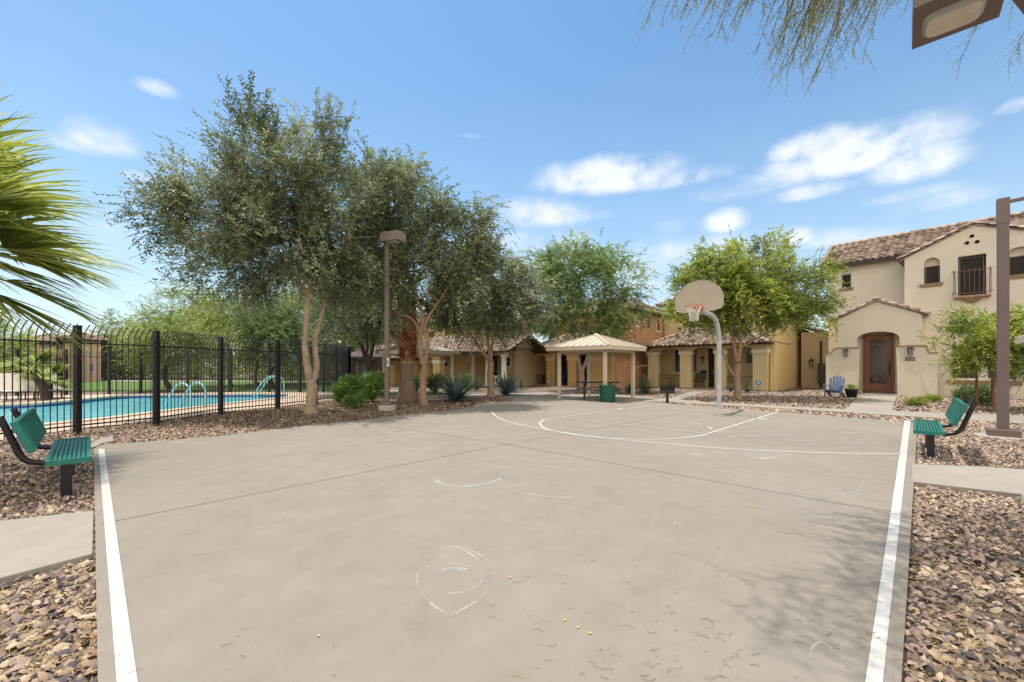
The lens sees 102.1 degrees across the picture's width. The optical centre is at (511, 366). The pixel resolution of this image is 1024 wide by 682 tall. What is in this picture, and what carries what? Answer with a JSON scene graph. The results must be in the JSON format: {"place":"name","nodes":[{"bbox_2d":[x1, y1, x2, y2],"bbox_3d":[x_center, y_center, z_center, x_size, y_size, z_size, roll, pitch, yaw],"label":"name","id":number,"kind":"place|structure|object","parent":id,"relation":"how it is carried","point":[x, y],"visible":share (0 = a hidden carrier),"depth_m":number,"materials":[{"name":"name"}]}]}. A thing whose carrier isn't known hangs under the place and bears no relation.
{"place":"outdoors","nodes":[
{"label":"outdoors","id":0,"kind":"place"},
{"bbox_2d":[0,511,93,583],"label":"path","id":1,"kind":"structure","parent":0,"point":[34,545],"depth_m":3.26,"materials":[{"name":"concrete"}]},
{"bbox_2d":[60,380,326,381],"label":"path","id":2,"kind":"structure","parent":0,"point":[192,380],"depth_m":42.43,"materials":[{"name":"concrete"}]},
{"bbox_2d":[61,381,326,391],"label":"lawn","id":3,"kind":"structure","parent":0,"point":[119,385],"depth_m":31.29,"materials":[{"name":"green plant"}]},
{"bbox_2d":[0,306,62,372],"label":"background tree","id":4,"kind":"object","parent":3,"relation":"on","point":[16,344],"visible":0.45,"depth_m":34.69,"materials":[{"name":"green plant"}]},
{"bbox_2d":[158,286,291,385],"bbox_3d":[-20.522,-2.178,29.840,10.597,7.415,7.115,0,0,0],"label":"background tree","id":5,"kind":"object","parent":3,"relation":"on","point":[215,320],"visible":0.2,"depth_m":29.11,"materials":[{"name":"green plant"}]},
{"bbox_2d":[209,288,324,387],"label":"background tree","id":6,"kind":"object","parent":3,"relation":"on","point":[280,324],"visible":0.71,"depth_m":27.26,"materials":[{"name":"green plant"}]},
{"bbox_2d":[222,287,337,384],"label":"background tree","id":7,"kind":"object","parent":3,"relation":"on","point":[302,309],"visible":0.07,"depth_m":32.72,"materials":[{"name":"green plant"}]},
{"bbox_2d":[273,286,364,373],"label":"background tree","id":8,"kind":"object","parent":3,"relation":"on","point":[346,344],"visible":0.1,"depth_m":35.34,"materials":[{"name":"green plant"}]},
{"bbox_2d":[351,348,382,389],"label":"pool building","id":9,"kind":"structure","parent":0,"point":[377,365],"depth_m":27.61,"materials":[{"name":"tile"}]},
{"bbox_2d":[395,389,443,394],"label":"lawn","id":10,"kind":"structure","parent":0,"point":[426,391],"depth_m":22.93,"materials":[{"name":"green plant"}]},
{"bbox_2d":[426,372,446,392],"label":"shrub","id":11,"kind":"object","parent":10,"relation":"on","point":[436,375],"visible":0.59,"depth_m":22.03,"materials":[{"name":"green plant"}]},
{"bbox_2d":[378,392,574,406],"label":"path","id":12,"kind":"structure","parent":0,"point":[521,398],"depth_m":19.53,"materials":[{"name":"concrete"}]},
{"bbox_2d":[0,367,1023,681],"bbox_3d":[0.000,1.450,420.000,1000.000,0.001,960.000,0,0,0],"label":"ground","id":13,"kind":"structure","parent":0,"point":[14,651],"depth_m":2.84,"materials":[{"name":"gravel"}]},
{"bbox_2d":[22,333,62,379],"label":"house","id":14,"kind":"structure","parent":13,"relation":"on","point":[47,345],"depth_m":44.16,"materials":[{"name":"beige paint"}]},
{"bbox_2d":[0,408,91,496],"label":"park bench","id":15,"kind":"object","parent":13,"relation":"on","point":[30,431],"visible":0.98,"depth_m":4.59,"materials":[{"name":"green metal"}]},
{"bbox_2d":[0,82,155,363],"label":"fan palm","id":16,"kind":"object","parent":13,"relation":"on","point":[19,200],"visible":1,"depth_m":5.42,"materials":[{"name":"green plant"}]},
{"bbox_2d":[53,332,109,380],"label":"house","id":17,"kind":"structure","parent":13,"relation":"on","point":[94,362],"depth_m":40.42,"materials":[{"name":"beige paint"}]},
{"bbox_2d":[60,325,136,379],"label":"background tree","id":18,"kind":"object","parent":13,"relation":"on","point":[107,347],"visible":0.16,"depth_m":45.71,"materials":[{"name":"green plant"}]},
{"bbox_2d":[91,436,113,450],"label":"kerb","id":19,"kind":"structure","parent":13,"relation":"on","point":[101,441],"depth_m":7.67,"materials":[{"name":"concrete"}]},
{"bbox_2d":[101,353,149,379],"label":"hedge shrub","id":20,"kind":"object","parent":13,"relation":"on","point":[125,368],"visible":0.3,"depth_m":45.13,"materials":[{"name":"plant"}]},
{"bbox_2d":[0,428,274,681],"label":"gravel","id":21,"kind":"structure","parent":13,"relation":"on","point":[61,649],"depth_m":2.67,"materials":[{"name":"gravel"}]},
{"bbox_2d":[89,308,204,378],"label":"background tree","id":22,"kind":"object","parent":13,"relation":"on","point":[116,323],"visible":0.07,"depth_m":48.04,"materials":[{"name":"green plant"}]},
{"bbox_2d":[117,353,176,379],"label":"hedge shrub","id":23,"kind":"object","parent":13,"relation":"on","point":[143,374],"visible":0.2,"depth_m":45.96,"materials":[{"name":"plant"}]},
{"bbox_2d":[0,392,330,439],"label":"pool deck","id":24,"kind":"structure","parent":13,"relation":"on","point":[16,400],"depth_m":15.10,"materials":[{"name":"concrete"}]},
{"bbox_2d":[0,373,26,400],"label":"sun lounger","id":25,"kind":"object","parent":24,"relation":"on","point":[8,382],"visible":0.85,"depth_m":18.18,"materials":[{"name":"white fabric"}]},
{"bbox_2d":[0,347,61,399],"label":"fan palm","id":26,"kind":"object","parent":24,"relation":"on","point":[16,364],"visible":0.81,"depth_m":17.46,"materials":[{"name":"green plant"}]},
{"bbox_2d":[14,373,53,399],"bbox_3d":[-21.023,0.855,18.184,1.850,1.130,0.630,0,0,22],"label":"sun lounger","id":27,"kind":"object","parent":24,"relation":"on","point":[31,386],"visible":0.59,"depth_m":18.28,"materials":[{"name":"white fabric"}]},
{"bbox_2d":[11,361,71,397],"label":"fan palm","id":28,"kind":"object","parent":24,"relation":"on","point":[54,372],"visible":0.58,"depth_m":18.51,"materials":[{"name":"green plant"}]},
{"bbox_2d":[0,393,295,431],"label":"swimming pool","id":29,"kind":"structure","parent":24,"relation":"in","point":[8,413],"depth_m":15.95,"materials":[{"name":"liquid"}]},
{"bbox_2d":[162,382,205,409],"bbox_3d":[-11.454,1.109,14.433,1.257,1.149,0.610,0,0,10],"label":"pool handrail","id":30,"kind":"object","parent":29,"relation":"attached to","point":[169,396],"visible":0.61,"depth_m":14.25,"materials":[{"name":"metal"}]},
{"bbox_2d":[253,376,284,397],"bbox_3d":[-12.388,1.066,21.006,1.377,1.235,0.610,0,0,-12],"label":"pool handrail","id":31,"kind":"object","parent":29,"relation":"attached to","point":[264,385],"visible":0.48,"depth_m":21.16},
{"bbox_2d":[100,299,245,391],"bbox_3d":[-19.357,-1.126,24.197,6.851,5.382,5.739,0,0,-26],"label":"background tree","id":32,"kind":"object","parent":13,"relation":"on","point":[170,326],"visible":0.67,"depth_m":23.41,"materials":[{"name":"green plant"}]},
{"bbox_2d":[146,355,205,379],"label":"hedge shrub","id":33,"kind":"object","parent":13,"relation":"on","point":[180,372],"visible":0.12,"depth_m":46.34,"materials":[{"name":"plant"}]},
{"bbox_2d":[0,318,352,438],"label":"metal fence","id":34,"kind":"object","parent":13,"relation":"on","point":[339,364],"visible":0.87,"depth_m":10.59,"materials":[{"name":"metal"}]},
{"bbox_2d":[0,347,353,395],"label":"metal fence","id":35,"kind":"object","parent":13,"relation":"on","point":[16,351],"visible":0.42,"depth_m":22.52,"materials":[{"name":"metal"}]},
{"bbox_2d":[124,273,245,378],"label":"background tree","id":36,"kind":"object","parent":13,"relation":"on","point":[150,312],"visible":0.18,"depth_m":46.12,"materials":[{"name":"green plant"}]},
{"bbox_2d":[179,354,236,379],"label":"hedge shrub","id":37,"kind":"object","parent":13,"relation":"on","point":[202,370],"visible":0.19,"depth_m":45.00,"materials":[{"name":"plant"}]},
{"bbox_2d":[210,354,264,379],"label":"hedge shrub","id":38,"kind":"object","parent":13,"relation":"on","point":[226,376],"visible":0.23,"depth_m":44.31,"materials":[{"name":"plant"}]},
{"bbox_2d":[77,70,404,414],"bbox_3d":[-7.489,-3.513,12.996,8.123,10.086,5.243,0,0,0],"label":"broadleaf tree","id":39,"kind":"object","parent":13,"relation":"on","point":[260,195],"visible":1,"depth_m":12.07,"materials":[{"name":"green plant"}]},
{"bbox_2d":[244,356,295,379],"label":"hedge shrub","id":40,"kind":"object","parent":13,"relation":"on","point":[267,371],"visible":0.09,"depth_m":43.12,"materials":[{"name":"plant"}]},
{"bbox_2d":[1,393,556,445],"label":"gravel","id":41,"kind":"structure","parent":13,"relation":"on","point":[289,410],"depth_m":11.57,"materials":[{"name":"gravel"}]},
{"bbox_2d":[375,341,460,393],"bbox_3d":[-4.863,0.020,21.427,3.172,2.780,3.171,0,0,44],"label":"picnic shelter","id":42,"kind":"object","parent":41,"relation":"on","point":[438,350],"visible":0.32,"depth_m":21.13,"materials":[{"name":"beige metal"}]},
{"bbox_2d":[328,373,364,405],"bbox_3d":[-6.051,0.893,15.236,1.285,1.300,1.160,0,0,0],"label":"shrub","id":43,"kind":"object","parent":13,"relation":"on","point":[347,384],"visible":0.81,"depth_m":15.03,"materials":[{"name":"green plant"}]},
{"bbox_2d":[338,392,369,408],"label":"shrub","id":44,"kind":"object","parent":13,"relation":"on","point":[353,401],"visible":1,"depth_m":14.04,"materials":[{"name":"green plant"}]},
{"bbox_2d":[281,254,436,391],"bbox_3d":[-7.608,-2.418,21.407,7.803,7.896,6.920,0,0,0],"label":"broadleaf tree","id":45,"kind":"object","parent":13,"relation":"on","point":[366,332],"visible":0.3,"depth_m":20.52,"materials":[{"name":"green plant"}]},
{"bbox_2d":[356,370,384,401],"bbox_3d":[-5.649,0.848,16.670,1.483,1.436,1.408,0,0,-31],"label":"shrub","id":46,"kind":"object","parent":13,"relation":"on","point":[375,378],"visible":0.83,"depth_m":16.49,"materials":[{"name":"green plant"}]},
{"bbox_2d":[340,324,432,385],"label":"cottage","id":47,"kind":"structure","parent":13,"relation":"on","point":[392,370],"depth_m":32.87,"materials":[{"name":"beige paint"}]},
{"bbox_2d":[378,230,405,410],"bbox_3d":[-3.951,-1.407,13.512,0.884,5.913,0.569,0,0,22],"label":"light pole","id":48,"kind":"object","parent":13,"relation":"on","point":[387,238],"visible":0.93,"depth_m":13.51,"materials":[{"name":"metal"}]},
{"bbox_2d":[373,273,439,401],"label":"fan palm","id":49,"kind":"object","parent":13,"relation":"on","point":[407,343],"visible":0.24,"depth_m":17.28,"materials":[{"name":"brown plant"}]},
{"bbox_2d":[324,129,522,404],"bbox_3d":[-3.630,-3.195,15.442,8.050,9.450,5.464,0,0,0],"label":"broadleaf tree","id":50,"kind":"object","parent":13,"relation":"on","point":[429,250],"visible":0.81,"depth_m":14.77,"materials":[{"name":"green plant"}]},
{"bbox_2d":[394,312,494,386],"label":"cottage","id":51,"kind":"structure","parent":13,"relation":"on","point":[441,364],"depth_m":30.55,"materials":[{"name":"beige paint"}]},
{"bbox_2d":[431,369,488,404],"bbox_3d":[-2.298,0.744,16.817,2.583,1.430,2.543,0,0,29],"label":"agave","id":52,"kind":"object","parent":13,"relation":"on","point":[454,391],"visible":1,"depth_m":16.61,"materials":[{"name":"plant"}]},
{"bbox_2d":[454,371,473,386],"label":"shrub","id":53,"kind":"object","parent":13,"relation":"on","point":[463,375],"visible":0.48,"depth_m":25.97,"materials":[{"name":"green plant"}]},
{"bbox_2d":[468,373,486,389],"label":"grass clump","id":54,"kind":"object","parent":13,"relation":"on","point":[476,387],"visible":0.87,"depth_m":24.76,"materials":[{"name":"plant"}]},
{"bbox_2d":[416,236,569,397],"bbox_3d":[-1.180,-2.531,19.507,8.004,8.122,5.969,0,0,0],"label":"broadleaf tree","id":55,"kind":"object","parent":13,"relation":"on","point":[525,294],"visible":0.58,"depth_m":18.77,"materials":[{"name":"green plant"}]},
{"bbox_2d":[94,399,916,681],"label":"court","id":56,"kind":"object","parent":13,"relation":"on","point":[344,535],"visible":1,"depth_m":3.18,"materials":[{"name":"concrete"}]},
{"bbox_2d":[118,499,909,680],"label":"leaf litter","id":57,"kind":"object","parent":56,"relation":"on","point":[678,630],"visible":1,"depth_m":2.12,"materials":[{"name":"plant"}]},
{"bbox_2d":[599,384,615,401],"bbox_3d":[3.806,1.065,16.469,0.670,0.685,0.670,0,0,0],"label":"trash can","id":58,"kind":"object","parent":56,"relation":"on","point":[607,392],"visible":0.99,"depth_m":16.21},
{"bbox_2d":[675,280,723,408],"bbox_3d":[6.197,-0.483,12.806,2.407,4.266,1.342,0,0,-27],"label":"basketball hoop","id":59,"kind":"object","parent":56,"relation":"on","point":[703,297],"visible":0.98,"depth_m":12.62,"materials":[{"name":"metal"}]},
{"bbox_2d":[486,371,526,394],"bbox_3d":[-0.252,0.774,20.377,2.407,1.248,2.245,0,0,-28],"label":"agave","id":60,"kind":"object","parent":13,"relation":"on","point":[505,386],"visible":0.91,"depth_m":20.13,"materials":[{"name":"plant"}]},
{"bbox_2d":[467,316,556,386],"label":"cottage","id":61,"kind":"structure","parent":13,"relation":"on","point":[522,364],"depth_m":30.78,"materials":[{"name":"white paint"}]},
{"bbox_2d":[492,356,497,383],"bbox_3d":[-1.339,0.287,31.935,0.790,2.186,0.070,0,0,44],"label":"door","id":62,"kind":"structure","parent":61,"relation":"in","point":[495,358],"depth_m":31.82,"materials":[{"name":"metal"}]},
{"bbox_2d":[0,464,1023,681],"bbox_3d":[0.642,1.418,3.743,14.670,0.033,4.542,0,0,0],"label":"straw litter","id":63,"kind":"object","parent":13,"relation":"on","point":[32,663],"visible":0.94,"depth_m":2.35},
{"bbox_2d":[523,226,668,390],"bbox_3d":[4.405,-3.223,24.302,8.924,9.506,6.406,0,0,14],"label":"broadleaf tree","id":64,"kind":"object","parent":13,"relation":"on","point":[571,276],"visible":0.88,"depth_m":23.24,"materials":[{"name":"green plant"}]},
{"bbox_2d":[531,297,667,387],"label":"cottage","id":65,"kind":"structure","parent":13,"relation":"on","point":[569,362],"depth_m":29.85,"materials":[{"name":"orange paint"}]},
{"bbox_2d":[561,355,566,370],"bbox_3d":[4.053,-0.282,32.244,0.601,1.396,0.016,0,0,44],"label":"window","id":66,"kind":"structure","parent":65,"relation":"in","point":[563,357],"depth_m":32.27,"materials":[{"name":"glass"}]},
{"bbox_2d":[612,357,646,392],"bbox_3d":[6.141,0.473,21.658,1.886,1.961,0.150,0,0,0],"label":"red yucca","id":67,"kind":"object","parent":13,"relation":"on","point":[624,372],"visible":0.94,"depth_m":21.64,"materials":[{"name":"plant"}]},
{"bbox_2d":[635,373,665,394],"bbox_3d":[6.844,0.909,21.387,2.127,1.470,2.313,0,0,21],"label":"yucca","id":68,"kind":"object","parent":13,"relation":"on","point":[644,387],"visible":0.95,"depth_m":21.29,"materials":[{"name":"plant"}]},
{"bbox_2d":[660,386,674,402],"bbox_3d":[6.067,1.160,16.155,0.740,0.780,0.740,0,0,20],"label":"park grill","id":69,"kind":"object","parent":13,"relation":"on","point":[667,390],"visible":0.73,"depth_m":16.11,"materials":[{"name":"black paint"}]},
{"bbox_2d":[642,290,809,390],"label":"cottage","id":70,"kind":"structure","parent":13,"relation":"on","point":[774,364],"depth_m":27.11,"materials":[{"name":"yellow paint"}]},
{"bbox_2d":[675,349,679,371],"bbox_3d":[11.732,-0.417,29.261,0.444,1.642,0.060,0,0,44],"label":"window","id":71,"kind":"structure","parent":70,"relation":"in","point":[677,357],"depth_m":29.27,"materials":[{"name":"glass"}]},
{"bbox_2d":[693,349,696,371],"bbox_3d":[12.543,-0.425,28.470,0.439,1.636,0.060,0,0,44],"label":"window","id":72,"kind":"structure","parent":70,"relation":"in","point":[695,355],"depth_m":28.41,"materials":[{"name":"glass"}]},
{"bbox_2d":[709,348,714,386],"bbox_3d":[13.345,0.059,27.612,0.392,2.643,0.115,0,0,44],"label":"door","id":73,"kind":"structure","parent":70,"relation":"in","point":[711,355],"depth_m":27.62,"materials":[{"name":"metal"}]},
{"bbox_2d":[746,347,752,363],"bbox_3d":[14.983,-0.713,26.098,0.417,1.066,0.060,0,0,44],"label":"window","id":74,"kind":"structure","parent":70,"relation":"in","point":[749,357],"depth_m":26.09,"materials":[{"name":"paint"}]},
{"bbox_2d":[741,379,759,391],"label":"yucca","id":75,"kind":"object","parent":13,"relation":"on","point":[747,388],"visible":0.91,"depth_m":22.55,"materials":[{"name":"plant"}]},
{"bbox_2d":[648,225,857,398],"bbox_3d":[10.711,-2.524,18.891,9.047,8.109,5.557,0,0,0],"label":"broadleaf tree","id":76,"kind":"object","parent":13,"relation":"on","point":[740,282],"visible":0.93,"depth_m":18.12,"materials":[{"name":"green plant"}]},
{"bbox_2d":[562,389,1023,428],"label":"gravel","id":77,"kind":"structure","parent":13,"relation":"on","point":[811,400],"depth_m":16.39,"materials":[{"name":"stone"}]},
{"bbox_2d":[796,324,827,387],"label":"narrow house","id":78,"kind":"structure","parent":13,"relation":"on","point":[814,351],"depth_m":27.91,"materials":[{"name":"beige paint"}]},
{"bbox_2d":[635,0,1023,107],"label":"palo verde tree","id":79,"kind":"object","parent":13,"relation":"on","point":[814,10],"visible":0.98,"depth_m":4.41,"materials":[{"name":"green plant"}]},
{"bbox_2d":[822,375,846,396],"bbox_3d":[15.194,0.951,19.445,0.955,1.071,0.790,0,0,-38],"label":"adirondack chair","id":80,"kind":"object","parent":13,"relation":"on","point":[836,387],"visible":0.94,"depth_m":19.51,"materials":[{"name":"blue paint"}]},
{"bbox_2d":[844,384,860,397],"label":"potted plant","id":81,"kind":"object","parent":13,"relation":"on","point":[851,391],"visible":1,"depth_m":19.08,"materials":[{"name":"green plant"}]},
{"bbox_2d":[901,396,933,405],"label":"shrub","id":82,"kind":"object","parent":13,"relation":"on","point":[916,401],"visible":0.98,"depth_m":15.09,"materials":[{"name":"green plant"}]},
{"bbox_2d":[820,210,1023,399],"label":"two storey house","id":83,"kind":"structure","parent":13,"relation":"on","point":[902,286],"depth_m":20.35,"materials":[{"name":"beige paint"}]},
{"bbox_2d":[841,274,850,287],"bbox_3d":[19.127,-4.876,23.647,0.060,0.810,0.473,0,0,-41],"label":"window","id":84,"kind":"structure","parent":83,"relation":"in","point":[846,278],"depth_m":23.64,"materials":[{"name":"glass"}]},
{"bbox_2d":[865,335,891,392],"bbox_3d":[18.905,-0.124,21.354,0.184,2.921,1.020,0,0,-41],"label":"front door","id":85,"kind":"structure","parent":83,"relation":"in","point":[878,349],"depth_m":21.37,"materials":[{"name":"brown wood"}]},
{"bbox_2d":[925,265,939,283],"bbox_3d":[20.410,-4.443,20.085,0.060,0.871,0.490,0,0,-41],"label":"window","id":86,"kind":"structure","parent":83,"relation":"in","point":[932,273],"depth_m":20.07,"materials":[{"name":"black glass"}]},
{"bbox_2d":[951,345,974,379],"bbox_3d":[21.053,-0.206,19.264,0.060,1.598,0.842,0,0,-41],"label":"window","id":87,"kind":"structure","parent":83,"relation":"in","point":[966,377],"depth_m":19.30,"materials":[{"name":"paint"}]},
{"bbox_2d":[959,255,983,295],"bbox_3d":[21.250,-4.177,19.131,0.060,1.784,0.774,0,0,-41],"label":"window","id":88,"kind":"structure","parent":83,"relation":"in","point":[976,262],"depth_m":19.13,"materials":[{"name":"black glass"}]},
{"bbox_2d":[1010,255,1023,274],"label":"window","id":89,"kind":"structure","parent":83,"relation":"in","point":[1016,262],"depth_m":18.12,"materials":[{"name":"black glass"}]},
{"bbox_2d":[920,393,942,401],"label":"shrub","id":90,"kind":"object","parent":13,"relation":"on","point":[933,397],"visible":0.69,"depth_m":16.57,"materials":[{"name":"green plant"}]},
{"bbox_2d":[913,397,977,457],"bbox_3d":[7.135,1.040,6.851,0.699,1.060,1.882,0,0,44],"label":"park bench","id":91,"kind":"object","parent":13,"relation":"on","point":[931,429],"visible":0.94,"depth_m":6.48,"materials":[{"name":"green metal"}]},
{"bbox_2d":[912,0,1023,503],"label":"light pole","id":92,"kind":"object","parent":13,"relation":"on","point":[934,20],"visible":0.96,"depth_m":3.56,"materials":[{"name":"metal"}]},
{"bbox_2d":[947,382,990,406],"bbox_3d":[16.834,1.103,15.188,1.339,1.052,1.177,0,0,-33],"label":"rose bush","id":93,"kind":"object","parent":13,"relation":"on","point":[963,391],"visible":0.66,"depth_m":15.08,"materials":[{"name":"green plant"}]},
{"bbox_2d":[917,296,1023,409],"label":"young tree","id":94,"kind":"object","parent":13,"relation":"on","point":[976,347],"visible":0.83,"depth_m":13.51,"materials":[{"name":"green plant"}]},
{"bbox_2d":[975,370,977,406],"bbox_3d":[16.335,0.690,14.540,0.076,1.720,0.070,0,0,22],"label":"tree stake","id":95,"kind":"object","parent":13,"relation":"on","point":[976,390],"visible":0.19,"depth_m":14.52,"materials":[{"name":"wood"}]},
{"bbox_2d":[991,365,993,408],"bbox_3d":[16.245,0.690,13.981,0.076,1.720,0.070,0,0,-22],"label":"tree stake","id":96,"kind":"object","parent":13,"relation":"on","point":[992,393],"visible":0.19,"depth_m":13.96,"materials":[{"name":"wood"}]},
{"bbox_2d":[972,383,1013,406],"bbox_3d":[17.261,1.135,14.929,1.361,1.107,1.090,0,0,0],"label":"rose bush","id":97,"kind":"object","parent":13,"relation":"on","point":[985,400],"visible":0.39,"depth_m":14.84,"materials":[{"name":"green plant"}]},
{"bbox_2d":[974,197,1023,440],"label":"light pole","id":98,"kind":"object","parent":13,"relation":"on","point":[1002,429],"visible":0.93,"depth_m":8.43,"materials":[{"name":"metal"}]},
{"bbox_2d":[0,0,1023,366],"label":"sky","id":99,"kind":"structure","parent":0,"point":[551,109],"materials":[{"name":"blue"}]},
{"bbox_2d":[561,370,567,384],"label":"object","id":100,"kind":"object","parent":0,"point":[564,375],"visible":0.73,"depth_m":30.88,"materials":[{"name":"wicker"}]},
{"bbox_2d":[529,394,660,402],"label":"path","id":101,"kind":"structure","parent":0,"point":[567,397],"depth_m":18.25,"materials":[{"name":"concrete"}]},
{"bbox_2d":[546,333,645,398],"bbox_3d":[3.713,-0.030,18.240,3.182,2.880,3.182,0,0,44],"label":"picnic shelter","id":102,"kind":"object","parent":101,"relation":"on","point":[595,343],"visible":0.94,"depth_m":17.79,"materials":[{"name":"beige metal"}]},
{"bbox_2d":[575,381,620,398],"bbox_3d":[3.691,1.028,17.890,1.840,0.745,1.700,0,0,10],"label":"picnic table","id":103,"kind":"object","parent":101,"relation":"on","point":[594,388],"visible":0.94,"depth_m":17.94,"materials":[{"name":"metal"}]},
{"bbox_2d":[642,392,705,401],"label":"path","id":104,"kind":"structure","parent":0,"point":[685,395],"depth_m":18.68,"materials":[{"name":"concrete"}]},
{"bbox_2d":[693,373,704,387],"bbox_3d":[12.489,0.905,27.632,0.610,0.950,0.680,0,0,44],"label":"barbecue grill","id":105,"kind":"object","parent":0,"point":[700,376],"visible":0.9,"depth_m":27.73,"materials":[{"name":"black metal"}]},
{"bbox_2d":[657,400,1023,424],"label":"path","id":106,"kind":"structure","parent":0,"point":[1017,419],"depth_m":12.62,"materials":[{"name":"concrete"}]},
{"bbox_2d":[1014,335,1023,344],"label":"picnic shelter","id":107,"kind":"object","parent":106,"relation":"on","point":[1019,340],"visible":1,"depth_m":11.42,"materials":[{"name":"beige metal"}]},
{"bbox_2d":[846,396,896,411],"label":"path","id":108,"kind":"structure","parent":0,"point":[876,403],"depth_m":15.65,"materials":[{"name":"concrete"}]},
{"bbox_2d":[902,422,1023,681],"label":"gravel","id":109,"kind":"structure","parent":0,"point":[917,630],"depth_m":2.95,"materials":[{"name":"gravel"}]},
{"bbox_2d":[912,464,1023,497],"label":"path","id":110,"kind":"structure","parent":0,"point":[1008,482],"depth_m":5.16,"materials":[{"name":"concrete"}]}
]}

